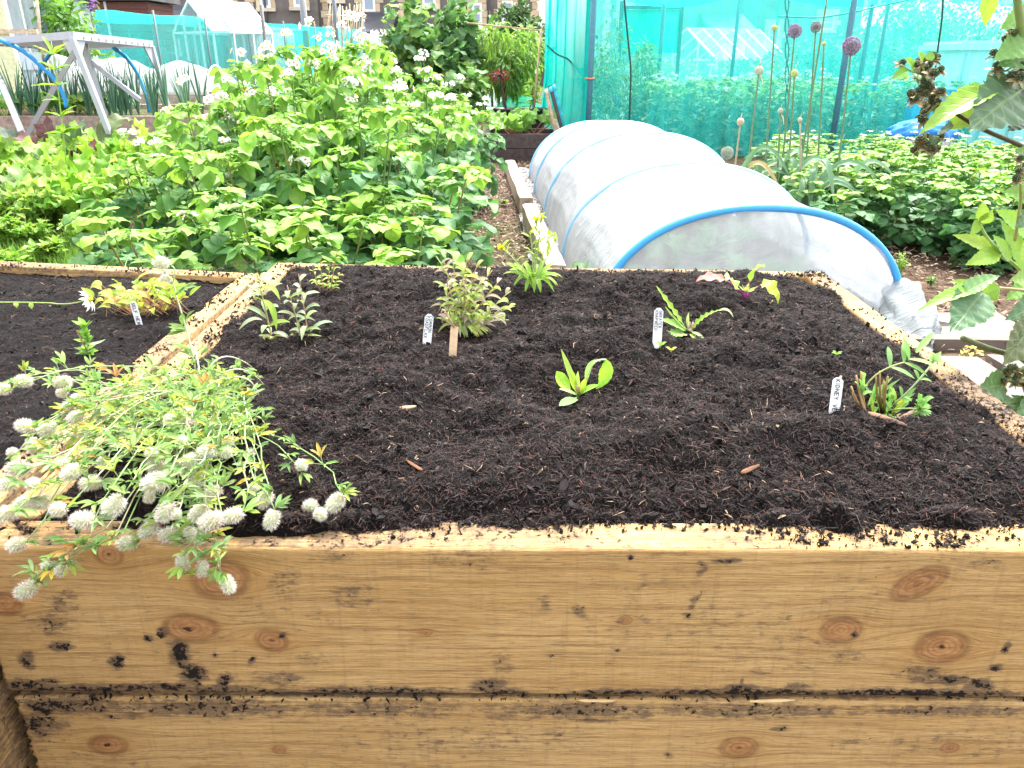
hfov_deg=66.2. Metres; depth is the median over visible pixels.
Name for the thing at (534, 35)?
garden shrub
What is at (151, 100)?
onion plant
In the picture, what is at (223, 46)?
greenhouse
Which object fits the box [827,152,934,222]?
potato plant
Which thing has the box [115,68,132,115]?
onion plant
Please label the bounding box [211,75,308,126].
potato plant
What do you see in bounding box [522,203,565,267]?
timber beam
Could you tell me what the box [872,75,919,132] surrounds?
potato plant
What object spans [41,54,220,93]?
net tunnel
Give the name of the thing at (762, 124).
potato plant
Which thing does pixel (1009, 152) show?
potato plant
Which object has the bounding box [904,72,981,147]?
potato plant
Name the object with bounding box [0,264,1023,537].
soil
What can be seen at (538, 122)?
plant pot
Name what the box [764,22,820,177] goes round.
leek plant
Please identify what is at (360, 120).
potato plant
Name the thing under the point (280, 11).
terraced house
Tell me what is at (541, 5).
sky
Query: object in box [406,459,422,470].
bark chip
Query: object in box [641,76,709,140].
potato plant
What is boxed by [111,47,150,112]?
water pipe
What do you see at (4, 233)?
nettle weed
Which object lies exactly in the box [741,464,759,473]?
bark chip
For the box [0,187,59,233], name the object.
nettle weed
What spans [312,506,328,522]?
fallen blossom
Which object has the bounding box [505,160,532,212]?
timber beam
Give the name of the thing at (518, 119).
rhubarb plant
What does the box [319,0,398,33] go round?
terraced house
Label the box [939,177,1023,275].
potato plant
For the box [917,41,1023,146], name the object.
storage tank
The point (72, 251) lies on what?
grass
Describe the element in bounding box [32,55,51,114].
onion plant
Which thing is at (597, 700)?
straw splinter
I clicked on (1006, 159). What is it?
potato plant
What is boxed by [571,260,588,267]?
cabbage plant
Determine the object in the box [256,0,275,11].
window
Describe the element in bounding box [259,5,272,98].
garden post
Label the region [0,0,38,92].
fence post
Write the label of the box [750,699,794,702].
straw splinter
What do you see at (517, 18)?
garden shrub
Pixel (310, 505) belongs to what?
fallen blossom
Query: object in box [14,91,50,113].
spinach plant
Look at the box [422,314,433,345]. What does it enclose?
plant tag
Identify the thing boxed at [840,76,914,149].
potato plant
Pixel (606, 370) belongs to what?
sorrel seedling
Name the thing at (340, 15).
bean canes
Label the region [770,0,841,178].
leek plant
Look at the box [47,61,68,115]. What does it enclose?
onion plant
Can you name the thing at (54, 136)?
lettuce plant
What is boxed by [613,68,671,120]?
potato plant
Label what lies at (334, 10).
garden post
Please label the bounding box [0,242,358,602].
clover plant
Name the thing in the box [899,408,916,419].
bark chip
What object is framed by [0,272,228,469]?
soil
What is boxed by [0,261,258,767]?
raised bed
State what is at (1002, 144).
potato plant
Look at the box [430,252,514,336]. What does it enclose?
toadflax plant
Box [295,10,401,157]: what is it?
potato plant
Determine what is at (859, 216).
potato plant
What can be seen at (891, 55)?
garden shrub
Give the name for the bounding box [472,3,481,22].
window
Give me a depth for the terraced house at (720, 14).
39.76 m
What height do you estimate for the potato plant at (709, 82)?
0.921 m
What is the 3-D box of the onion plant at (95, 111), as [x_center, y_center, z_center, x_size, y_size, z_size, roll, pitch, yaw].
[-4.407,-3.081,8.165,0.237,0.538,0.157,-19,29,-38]
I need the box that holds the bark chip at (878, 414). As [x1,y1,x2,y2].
[868,412,892,419]
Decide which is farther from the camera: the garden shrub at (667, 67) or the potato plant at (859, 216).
the garden shrub at (667, 67)
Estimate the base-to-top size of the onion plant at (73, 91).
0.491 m
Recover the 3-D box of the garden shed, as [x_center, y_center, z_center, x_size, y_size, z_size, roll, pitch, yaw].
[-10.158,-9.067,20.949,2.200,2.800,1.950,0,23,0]
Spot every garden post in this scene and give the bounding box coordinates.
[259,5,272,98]
[299,0,310,73]
[332,0,338,54]
[361,10,366,59]
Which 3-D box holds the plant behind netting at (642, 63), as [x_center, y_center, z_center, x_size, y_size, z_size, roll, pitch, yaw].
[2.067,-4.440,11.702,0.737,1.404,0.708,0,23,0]
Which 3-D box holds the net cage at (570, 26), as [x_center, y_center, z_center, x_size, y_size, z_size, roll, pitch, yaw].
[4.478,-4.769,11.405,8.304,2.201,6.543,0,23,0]
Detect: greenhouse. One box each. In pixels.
[172,0,278,93]
[662,27,782,89]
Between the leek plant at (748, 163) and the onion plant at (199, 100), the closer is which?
the leek plant at (748, 163)
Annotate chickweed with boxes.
[896,251,910,274]
[926,276,936,285]
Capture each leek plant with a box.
[720,146,733,163]
[734,114,794,182]
[748,60,803,176]
[753,21,821,170]
[761,41,895,190]
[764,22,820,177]
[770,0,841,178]
[771,23,829,189]
[776,105,805,188]
[783,36,891,210]
[786,66,857,190]
[795,114,888,208]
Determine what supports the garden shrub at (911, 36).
on the ground at (922, 264)
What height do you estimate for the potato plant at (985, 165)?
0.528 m
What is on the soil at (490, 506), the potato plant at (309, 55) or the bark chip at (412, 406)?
the bark chip at (412, 406)
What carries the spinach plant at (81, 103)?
on the raised bed at (26, 117)
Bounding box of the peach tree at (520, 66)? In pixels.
[475,21,544,104]
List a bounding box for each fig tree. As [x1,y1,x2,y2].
[379,0,487,107]
[431,50,490,120]
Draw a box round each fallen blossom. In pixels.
[301,498,319,513]
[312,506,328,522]
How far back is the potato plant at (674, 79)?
11.82 m
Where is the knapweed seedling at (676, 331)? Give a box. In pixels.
[656,286,732,338]
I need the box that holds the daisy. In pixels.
[0,291,94,311]
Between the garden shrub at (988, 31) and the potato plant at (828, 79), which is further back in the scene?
the garden shrub at (988, 31)
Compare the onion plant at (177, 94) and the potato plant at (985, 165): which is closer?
the potato plant at (985, 165)
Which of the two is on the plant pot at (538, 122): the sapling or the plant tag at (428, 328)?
the sapling
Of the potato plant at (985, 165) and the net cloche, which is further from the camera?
the net cloche
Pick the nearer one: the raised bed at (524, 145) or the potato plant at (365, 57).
the potato plant at (365, 57)
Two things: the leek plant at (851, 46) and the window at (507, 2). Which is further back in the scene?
the window at (507, 2)
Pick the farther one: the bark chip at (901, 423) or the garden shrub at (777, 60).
the garden shrub at (777, 60)
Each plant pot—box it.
[493,107,515,128]
[521,107,548,128]
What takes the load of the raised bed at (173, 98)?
on the ground at (922, 264)
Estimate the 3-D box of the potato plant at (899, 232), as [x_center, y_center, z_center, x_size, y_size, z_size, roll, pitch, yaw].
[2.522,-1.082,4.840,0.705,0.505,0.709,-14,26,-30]
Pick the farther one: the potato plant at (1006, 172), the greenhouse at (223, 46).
the greenhouse at (223, 46)
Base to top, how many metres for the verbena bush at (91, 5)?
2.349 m
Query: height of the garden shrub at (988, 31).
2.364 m
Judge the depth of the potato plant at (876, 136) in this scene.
7.74 m
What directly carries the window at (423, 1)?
in the terraced house at (440, 4)
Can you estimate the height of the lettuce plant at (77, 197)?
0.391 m
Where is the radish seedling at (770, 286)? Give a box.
[696,264,779,302]
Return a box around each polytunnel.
[6,0,98,91]
[254,27,390,89]
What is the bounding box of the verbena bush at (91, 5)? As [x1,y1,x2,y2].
[79,0,101,29]
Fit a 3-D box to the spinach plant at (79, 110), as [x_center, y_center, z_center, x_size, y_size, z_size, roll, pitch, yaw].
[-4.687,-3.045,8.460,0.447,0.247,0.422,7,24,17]
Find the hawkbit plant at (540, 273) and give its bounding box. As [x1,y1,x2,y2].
[497,210,562,292]
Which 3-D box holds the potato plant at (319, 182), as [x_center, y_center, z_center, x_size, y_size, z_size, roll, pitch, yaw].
[-1.065,-0.630,3.316,0.783,0.918,0.783,-4,23,-9]
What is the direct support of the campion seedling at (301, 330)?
on the soil at (490, 506)
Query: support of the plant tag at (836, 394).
on the soil at (490, 506)
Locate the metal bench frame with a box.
[0,31,169,135]
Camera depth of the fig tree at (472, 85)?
9.48 m
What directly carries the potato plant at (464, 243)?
on the ground at (922, 264)
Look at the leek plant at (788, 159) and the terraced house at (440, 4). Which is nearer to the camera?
the leek plant at (788, 159)
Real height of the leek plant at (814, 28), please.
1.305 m
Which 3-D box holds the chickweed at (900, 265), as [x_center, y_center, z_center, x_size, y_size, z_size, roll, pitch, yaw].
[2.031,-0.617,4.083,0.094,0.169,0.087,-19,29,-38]
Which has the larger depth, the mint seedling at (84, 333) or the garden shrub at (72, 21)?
the garden shrub at (72, 21)
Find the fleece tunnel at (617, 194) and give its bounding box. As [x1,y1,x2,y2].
[518,120,949,350]
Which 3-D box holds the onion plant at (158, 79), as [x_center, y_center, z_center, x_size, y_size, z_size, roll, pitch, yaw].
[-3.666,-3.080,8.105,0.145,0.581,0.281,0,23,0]
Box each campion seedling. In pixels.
[231,272,288,341]
[277,274,330,339]
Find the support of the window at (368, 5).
in the terraced house at (373, 11)
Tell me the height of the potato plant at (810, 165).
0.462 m
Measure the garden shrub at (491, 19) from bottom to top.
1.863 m
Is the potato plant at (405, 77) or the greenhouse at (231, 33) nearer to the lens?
the potato plant at (405, 77)
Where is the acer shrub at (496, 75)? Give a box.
[487,68,511,108]
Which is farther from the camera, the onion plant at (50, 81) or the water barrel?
the water barrel
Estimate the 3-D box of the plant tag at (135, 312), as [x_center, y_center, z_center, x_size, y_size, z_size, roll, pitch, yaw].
[-0.745,-0.134,1.558,0.020,0.060,0.009,0,23,0]
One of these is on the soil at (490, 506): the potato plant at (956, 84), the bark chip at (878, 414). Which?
the bark chip at (878, 414)
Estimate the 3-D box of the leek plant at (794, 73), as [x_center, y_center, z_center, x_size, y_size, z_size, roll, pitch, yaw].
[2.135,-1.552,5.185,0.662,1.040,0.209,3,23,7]
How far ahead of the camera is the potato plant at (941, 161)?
5.47 m
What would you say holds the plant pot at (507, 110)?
on the ground at (922, 264)
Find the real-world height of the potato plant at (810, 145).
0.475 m
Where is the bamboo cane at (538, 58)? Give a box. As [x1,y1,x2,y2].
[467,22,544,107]
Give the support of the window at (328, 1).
in the terraced house at (373, 11)
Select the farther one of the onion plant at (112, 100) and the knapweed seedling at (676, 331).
the onion plant at (112, 100)
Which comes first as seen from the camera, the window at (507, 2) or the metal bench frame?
the metal bench frame
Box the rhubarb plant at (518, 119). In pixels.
[488,106,565,133]
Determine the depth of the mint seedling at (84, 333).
1.42 m
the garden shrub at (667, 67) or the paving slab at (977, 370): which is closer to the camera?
the paving slab at (977, 370)
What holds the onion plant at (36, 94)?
on the raised bed at (26, 117)
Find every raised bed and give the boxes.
[0,104,233,170]
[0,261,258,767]
[0,263,1023,767]
[106,92,219,103]
[484,129,552,161]
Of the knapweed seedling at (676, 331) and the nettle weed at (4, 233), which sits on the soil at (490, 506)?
the knapweed seedling at (676, 331)
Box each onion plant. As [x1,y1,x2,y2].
[0,60,26,115]
[17,59,41,114]
[17,71,34,115]
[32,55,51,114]
[40,56,59,113]
[41,56,57,97]
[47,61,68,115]
[59,65,78,114]
[70,66,91,115]
[73,63,96,114]
[96,70,104,99]
[97,70,110,114]
[97,74,117,112]
[103,56,125,115]
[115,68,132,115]
[116,73,129,114]
[119,55,139,114]
[137,65,158,115]
[149,67,158,111]
[150,59,168,106]
[151,62,164,102]
[169,64,185,104]
[172,61,189,105]
[186,62,208,114]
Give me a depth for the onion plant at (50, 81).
8.08 m
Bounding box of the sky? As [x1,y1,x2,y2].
[537,0,1022,56]
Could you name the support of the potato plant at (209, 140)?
on the ground at (922, 264)
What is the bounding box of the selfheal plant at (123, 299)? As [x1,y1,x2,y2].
[81,273,200,316]
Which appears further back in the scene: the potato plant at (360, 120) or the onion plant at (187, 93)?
the onion plant at (187, 93)
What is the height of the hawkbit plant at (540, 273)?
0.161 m
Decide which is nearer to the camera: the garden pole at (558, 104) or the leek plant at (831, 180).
the leek plant at (831, 180)
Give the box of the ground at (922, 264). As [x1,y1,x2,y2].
[0,80,1019,360]
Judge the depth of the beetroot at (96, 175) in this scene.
5.24 m
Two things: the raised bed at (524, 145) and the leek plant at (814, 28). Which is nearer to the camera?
the leek plant at (814, 28)
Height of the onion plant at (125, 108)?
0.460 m
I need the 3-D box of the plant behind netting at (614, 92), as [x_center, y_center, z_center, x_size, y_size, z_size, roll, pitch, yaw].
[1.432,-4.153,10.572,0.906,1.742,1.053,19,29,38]
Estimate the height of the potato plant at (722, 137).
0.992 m
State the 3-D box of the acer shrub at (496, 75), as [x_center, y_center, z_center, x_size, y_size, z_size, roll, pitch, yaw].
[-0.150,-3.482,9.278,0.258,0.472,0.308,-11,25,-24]
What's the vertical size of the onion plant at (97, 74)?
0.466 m
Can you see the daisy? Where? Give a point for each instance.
(88, 301)
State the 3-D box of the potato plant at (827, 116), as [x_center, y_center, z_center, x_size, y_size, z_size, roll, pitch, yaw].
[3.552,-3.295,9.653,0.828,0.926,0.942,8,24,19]
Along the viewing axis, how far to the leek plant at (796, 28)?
5.21 m
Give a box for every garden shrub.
[30,0,115,62]
[474,14,541,120]
[491,0,544,78]
[505,24,544,100]
[626,53,704,92]
[662,53,801,101]
[716,37,837,101]
[782,24,917,110]
[834,0,981,101]
[888,0,1011,85]
[982,26,1002,40]
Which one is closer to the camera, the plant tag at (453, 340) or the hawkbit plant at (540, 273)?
the plant tag at (453, 340)
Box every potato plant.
[61,170,249,268]
[65,210,301,272]
[107,128,260,267]
[146,106,266,201]
[148,122,345,271]
[153,73,316,216]
[164,186,401,275]
[208,48,337,179]
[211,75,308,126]
[237,105,424,255]
[242,40,379,206]
[257,12,398,177]
[258,200,464,265]
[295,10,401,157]
[310,54,381,118]
[316,76,471,265]
[324,163,498,266]
[351,84,481,252]
[352,43,443,166]
[378,65,484,206]
[428,92,507,213]
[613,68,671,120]
[621,74,686,130]
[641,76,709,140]
[663,72,716,130]
[683,74,742,142]
[697,71,784,154]
[728,72,778,130]
[737,69,796,139]
[740,163,843,203]
[744,136,830,169]
[767,76,834,151]
[768,130,838,165]
[768,144,863,190]
[776,68,835,125]
[781,168,898,235]
[793,74,860,141]
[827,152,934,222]
[830,139,925,200]
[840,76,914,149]
[845,132,919,184]
[847,130,916,164]
[858,166,1000,256]
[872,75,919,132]
[889,150,1003,226]
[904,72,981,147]
[915,147,1007,197]
[917,133,996,170]
[929,160,1023,247]
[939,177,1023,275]
[982,156,1023,189]
[989,163,1023,209]
[990,144,1017,174]
[998,136,1023,170]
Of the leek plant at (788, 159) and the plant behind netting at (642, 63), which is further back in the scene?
the plant behind netting at (642, 63)
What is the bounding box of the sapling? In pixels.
[523,77,539,108]
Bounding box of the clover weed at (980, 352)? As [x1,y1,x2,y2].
[959,345,983,356]
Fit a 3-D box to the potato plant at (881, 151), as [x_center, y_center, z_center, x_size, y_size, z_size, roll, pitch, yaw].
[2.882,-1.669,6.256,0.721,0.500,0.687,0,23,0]
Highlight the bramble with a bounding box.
[891,0,1023,416]
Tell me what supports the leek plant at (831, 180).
on the ground at (922, 264)
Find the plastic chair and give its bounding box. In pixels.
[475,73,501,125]
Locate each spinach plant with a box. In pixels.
[0,96,25,115]
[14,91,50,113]
[22,95,83,115]
[67,92,107,114]
[76,90,85,112]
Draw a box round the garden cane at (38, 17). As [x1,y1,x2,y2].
[35,0,44,60]
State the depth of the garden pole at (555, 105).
8.55 m
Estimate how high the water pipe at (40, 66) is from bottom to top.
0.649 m
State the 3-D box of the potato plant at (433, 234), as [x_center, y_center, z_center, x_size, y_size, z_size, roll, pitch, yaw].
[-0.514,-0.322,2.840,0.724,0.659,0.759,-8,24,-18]
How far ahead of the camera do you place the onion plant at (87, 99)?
7.74 m
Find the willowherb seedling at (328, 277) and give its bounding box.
[309,249,342,290]
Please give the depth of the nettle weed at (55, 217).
5.20 m
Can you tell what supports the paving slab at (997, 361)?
on the ground at (922, 264)
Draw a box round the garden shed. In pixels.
[88,0,180,68]
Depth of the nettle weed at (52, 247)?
4.30 m
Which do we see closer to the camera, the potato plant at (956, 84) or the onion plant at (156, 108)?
the onion plant at (156, 108)
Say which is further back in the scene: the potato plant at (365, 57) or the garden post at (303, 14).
the garden post at (303, 14)
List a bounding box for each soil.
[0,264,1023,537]
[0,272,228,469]
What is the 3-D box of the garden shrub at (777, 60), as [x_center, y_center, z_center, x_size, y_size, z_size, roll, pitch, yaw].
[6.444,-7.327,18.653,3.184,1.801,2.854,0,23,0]
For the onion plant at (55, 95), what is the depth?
7.79 m
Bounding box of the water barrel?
[903,86,957,122]
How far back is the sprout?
1.29 m
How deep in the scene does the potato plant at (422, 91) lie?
5.06 m
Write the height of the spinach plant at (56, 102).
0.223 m
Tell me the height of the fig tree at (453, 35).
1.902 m
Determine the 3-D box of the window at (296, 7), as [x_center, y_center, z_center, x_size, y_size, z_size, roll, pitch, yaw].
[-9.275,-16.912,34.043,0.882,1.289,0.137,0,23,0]
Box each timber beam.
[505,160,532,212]
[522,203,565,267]
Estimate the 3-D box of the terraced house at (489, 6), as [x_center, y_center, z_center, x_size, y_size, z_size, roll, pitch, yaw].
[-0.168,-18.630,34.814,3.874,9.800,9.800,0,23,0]
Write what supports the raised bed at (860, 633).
on the ground at (922, 264)
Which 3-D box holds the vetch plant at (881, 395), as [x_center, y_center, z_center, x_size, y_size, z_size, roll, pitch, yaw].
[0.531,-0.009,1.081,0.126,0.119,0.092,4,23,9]
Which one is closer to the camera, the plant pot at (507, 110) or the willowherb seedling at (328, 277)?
the willowherb seedling at (328, 277)
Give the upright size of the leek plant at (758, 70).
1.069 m
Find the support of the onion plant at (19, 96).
on the raised bed at (26, 117)
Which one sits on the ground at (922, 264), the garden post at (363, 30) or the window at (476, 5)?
the garden post at (363, 30)
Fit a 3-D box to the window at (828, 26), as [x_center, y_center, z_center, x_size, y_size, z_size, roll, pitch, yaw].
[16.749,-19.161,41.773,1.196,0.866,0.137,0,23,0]
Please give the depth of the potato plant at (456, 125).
4.46 m
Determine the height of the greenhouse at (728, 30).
1.880 m
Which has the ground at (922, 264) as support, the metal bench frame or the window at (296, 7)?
the metal bench frame
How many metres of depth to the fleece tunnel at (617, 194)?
3.52 m
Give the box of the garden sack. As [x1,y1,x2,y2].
[887,118,959,153]
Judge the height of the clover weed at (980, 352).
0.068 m
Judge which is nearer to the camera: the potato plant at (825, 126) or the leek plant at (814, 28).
the leek plant at (814, 28)
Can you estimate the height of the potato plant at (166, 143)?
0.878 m
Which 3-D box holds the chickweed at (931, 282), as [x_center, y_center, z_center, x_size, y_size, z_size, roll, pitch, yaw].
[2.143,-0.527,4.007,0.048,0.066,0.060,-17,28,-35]
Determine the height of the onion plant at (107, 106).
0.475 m
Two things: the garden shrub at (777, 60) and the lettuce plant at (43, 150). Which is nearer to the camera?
the lettuce plant at (43, 150)
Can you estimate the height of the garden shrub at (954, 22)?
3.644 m
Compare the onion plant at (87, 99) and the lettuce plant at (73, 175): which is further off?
the onion plant at (87, 99)
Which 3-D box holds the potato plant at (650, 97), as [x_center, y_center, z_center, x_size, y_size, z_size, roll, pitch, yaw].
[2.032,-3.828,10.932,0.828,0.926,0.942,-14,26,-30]
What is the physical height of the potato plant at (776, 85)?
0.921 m
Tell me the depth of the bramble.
1.23 m
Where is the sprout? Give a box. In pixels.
[655,341,665,347]
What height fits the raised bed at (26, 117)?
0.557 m
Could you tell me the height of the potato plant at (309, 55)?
1.398 m
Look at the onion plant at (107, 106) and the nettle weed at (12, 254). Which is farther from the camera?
the onion plant at (107, 106)
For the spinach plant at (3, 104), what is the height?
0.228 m
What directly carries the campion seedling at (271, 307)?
on the soil at (490, 506)
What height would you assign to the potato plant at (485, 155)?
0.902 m
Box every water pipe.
[0,38,68,107]
[37,48,53,74]
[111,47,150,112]
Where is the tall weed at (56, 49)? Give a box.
[31,36,82,165]
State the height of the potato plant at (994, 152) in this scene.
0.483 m
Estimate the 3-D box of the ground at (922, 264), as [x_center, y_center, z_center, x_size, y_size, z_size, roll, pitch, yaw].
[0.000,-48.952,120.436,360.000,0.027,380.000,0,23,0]
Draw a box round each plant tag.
[130,301,142,324]
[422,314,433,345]
[440,309,457,356]
[653,308,662,347]
[829,377,843,413]
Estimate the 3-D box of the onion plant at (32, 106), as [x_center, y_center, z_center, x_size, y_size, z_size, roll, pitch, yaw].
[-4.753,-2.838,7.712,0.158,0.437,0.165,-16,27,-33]
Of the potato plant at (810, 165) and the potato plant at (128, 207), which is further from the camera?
the potato plant at (810, 165)
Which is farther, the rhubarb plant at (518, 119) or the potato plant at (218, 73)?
the rhubarb plant at (518, 119)
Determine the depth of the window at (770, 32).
42.03 m
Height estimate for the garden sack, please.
0.476 m
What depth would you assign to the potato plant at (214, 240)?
2.63 m
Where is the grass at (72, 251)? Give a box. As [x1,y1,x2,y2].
[0,224,135,265]
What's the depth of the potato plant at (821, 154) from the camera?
6.26 m
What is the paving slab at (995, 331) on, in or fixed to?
on the ground at (922, 264)
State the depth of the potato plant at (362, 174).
3.11 m
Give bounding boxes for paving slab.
[907,312,1014,350]
[940,356,1023,397]
[985,354,1023,382]
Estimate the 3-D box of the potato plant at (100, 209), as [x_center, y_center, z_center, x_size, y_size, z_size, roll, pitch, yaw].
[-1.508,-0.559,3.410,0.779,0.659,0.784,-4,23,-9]
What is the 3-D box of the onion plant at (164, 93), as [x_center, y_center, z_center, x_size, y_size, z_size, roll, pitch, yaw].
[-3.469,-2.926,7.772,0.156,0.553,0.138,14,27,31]
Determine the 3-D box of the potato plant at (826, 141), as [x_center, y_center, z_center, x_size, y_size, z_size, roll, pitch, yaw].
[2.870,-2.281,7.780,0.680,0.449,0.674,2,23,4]
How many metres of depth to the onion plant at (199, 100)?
8.11 m
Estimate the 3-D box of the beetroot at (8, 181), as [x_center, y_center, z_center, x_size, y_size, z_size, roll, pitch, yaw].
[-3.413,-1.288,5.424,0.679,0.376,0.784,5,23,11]
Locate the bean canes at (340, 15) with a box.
[325,2,365,58]
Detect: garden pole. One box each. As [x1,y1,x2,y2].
[544,88,556,131]
[548,85,562,127]
[551,83,565,126]
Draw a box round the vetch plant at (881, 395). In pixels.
[850,332,944,417]
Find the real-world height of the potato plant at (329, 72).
1.228 m
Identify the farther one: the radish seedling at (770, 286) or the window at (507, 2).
the window at (507, 2)
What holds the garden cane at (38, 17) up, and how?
on the ground at (922, 264)
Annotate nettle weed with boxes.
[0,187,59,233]
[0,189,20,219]
[0,210,33,248]
[0,213,56,252]
[0,244,34,261]
[21,234,67,262]
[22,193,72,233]
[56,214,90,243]
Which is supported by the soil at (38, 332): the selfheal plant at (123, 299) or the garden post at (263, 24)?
the selfheal plant at (123, 299)
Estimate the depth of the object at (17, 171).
5.30 m
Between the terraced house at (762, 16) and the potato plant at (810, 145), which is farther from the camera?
the terraced house at (762, 16)
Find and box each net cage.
[90,8,367,87]
[541,0,1023,153]
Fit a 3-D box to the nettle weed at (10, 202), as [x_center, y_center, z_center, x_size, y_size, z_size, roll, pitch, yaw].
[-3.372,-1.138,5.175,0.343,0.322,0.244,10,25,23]
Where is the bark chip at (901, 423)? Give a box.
[890,417,907,426]
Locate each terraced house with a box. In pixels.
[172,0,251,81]
[242,0,320,82]
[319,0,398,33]
[397,0,466,40]
[466,0,543,85]
[594,0,758,79]
[741,0,862,65]
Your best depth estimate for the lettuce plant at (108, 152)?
5.86 m
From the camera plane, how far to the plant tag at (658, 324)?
1.30 m
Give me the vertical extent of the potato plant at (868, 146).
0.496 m
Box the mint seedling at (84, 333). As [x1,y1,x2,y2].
[71,317,104,354]
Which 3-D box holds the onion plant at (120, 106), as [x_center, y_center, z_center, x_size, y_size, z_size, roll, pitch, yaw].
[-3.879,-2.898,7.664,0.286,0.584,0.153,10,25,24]
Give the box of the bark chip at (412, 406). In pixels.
[399,405,415,408]
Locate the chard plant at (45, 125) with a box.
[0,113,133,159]
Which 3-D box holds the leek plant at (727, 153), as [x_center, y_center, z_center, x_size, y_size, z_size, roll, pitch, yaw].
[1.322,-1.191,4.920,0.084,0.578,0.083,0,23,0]
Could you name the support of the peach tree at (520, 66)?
on the ground at (922, 264)
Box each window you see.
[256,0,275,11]
[289,0,309,10]
[327,0,345,3]
[362,0,375,11]
[422,0,439,9]
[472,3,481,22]
[500,1,512,27]
[763,25,781,47]
[816,15,836,32]
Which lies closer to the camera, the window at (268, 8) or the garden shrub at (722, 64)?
the garden shrub at (722, 64)
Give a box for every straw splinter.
[579,699,615,702]
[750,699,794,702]
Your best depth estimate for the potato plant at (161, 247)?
2.63 m
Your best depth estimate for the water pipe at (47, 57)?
8.77 m
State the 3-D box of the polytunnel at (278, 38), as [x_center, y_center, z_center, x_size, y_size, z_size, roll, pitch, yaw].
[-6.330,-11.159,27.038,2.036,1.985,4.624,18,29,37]
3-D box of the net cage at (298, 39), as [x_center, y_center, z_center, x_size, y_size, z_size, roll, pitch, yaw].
[-7.336,-7.725,18.871,3.220,1.920,13.532,6,23,15]
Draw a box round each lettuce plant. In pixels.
[0,129,67,175]
[0,129,169,177]
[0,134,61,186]
[17,150,145,213]
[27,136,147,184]
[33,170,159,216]
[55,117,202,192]
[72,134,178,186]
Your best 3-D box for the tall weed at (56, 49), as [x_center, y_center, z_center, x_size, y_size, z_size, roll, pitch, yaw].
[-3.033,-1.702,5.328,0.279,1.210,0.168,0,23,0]
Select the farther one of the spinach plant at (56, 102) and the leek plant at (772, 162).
the spinach plant at (56, 102)
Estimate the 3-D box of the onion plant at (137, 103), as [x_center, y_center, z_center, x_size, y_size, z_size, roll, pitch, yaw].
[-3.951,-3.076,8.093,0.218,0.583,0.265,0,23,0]
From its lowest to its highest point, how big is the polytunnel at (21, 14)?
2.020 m
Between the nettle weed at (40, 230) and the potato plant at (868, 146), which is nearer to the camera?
the nettle weed at (40, 230)
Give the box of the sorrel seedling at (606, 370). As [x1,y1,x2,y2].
[555,350,613,405]

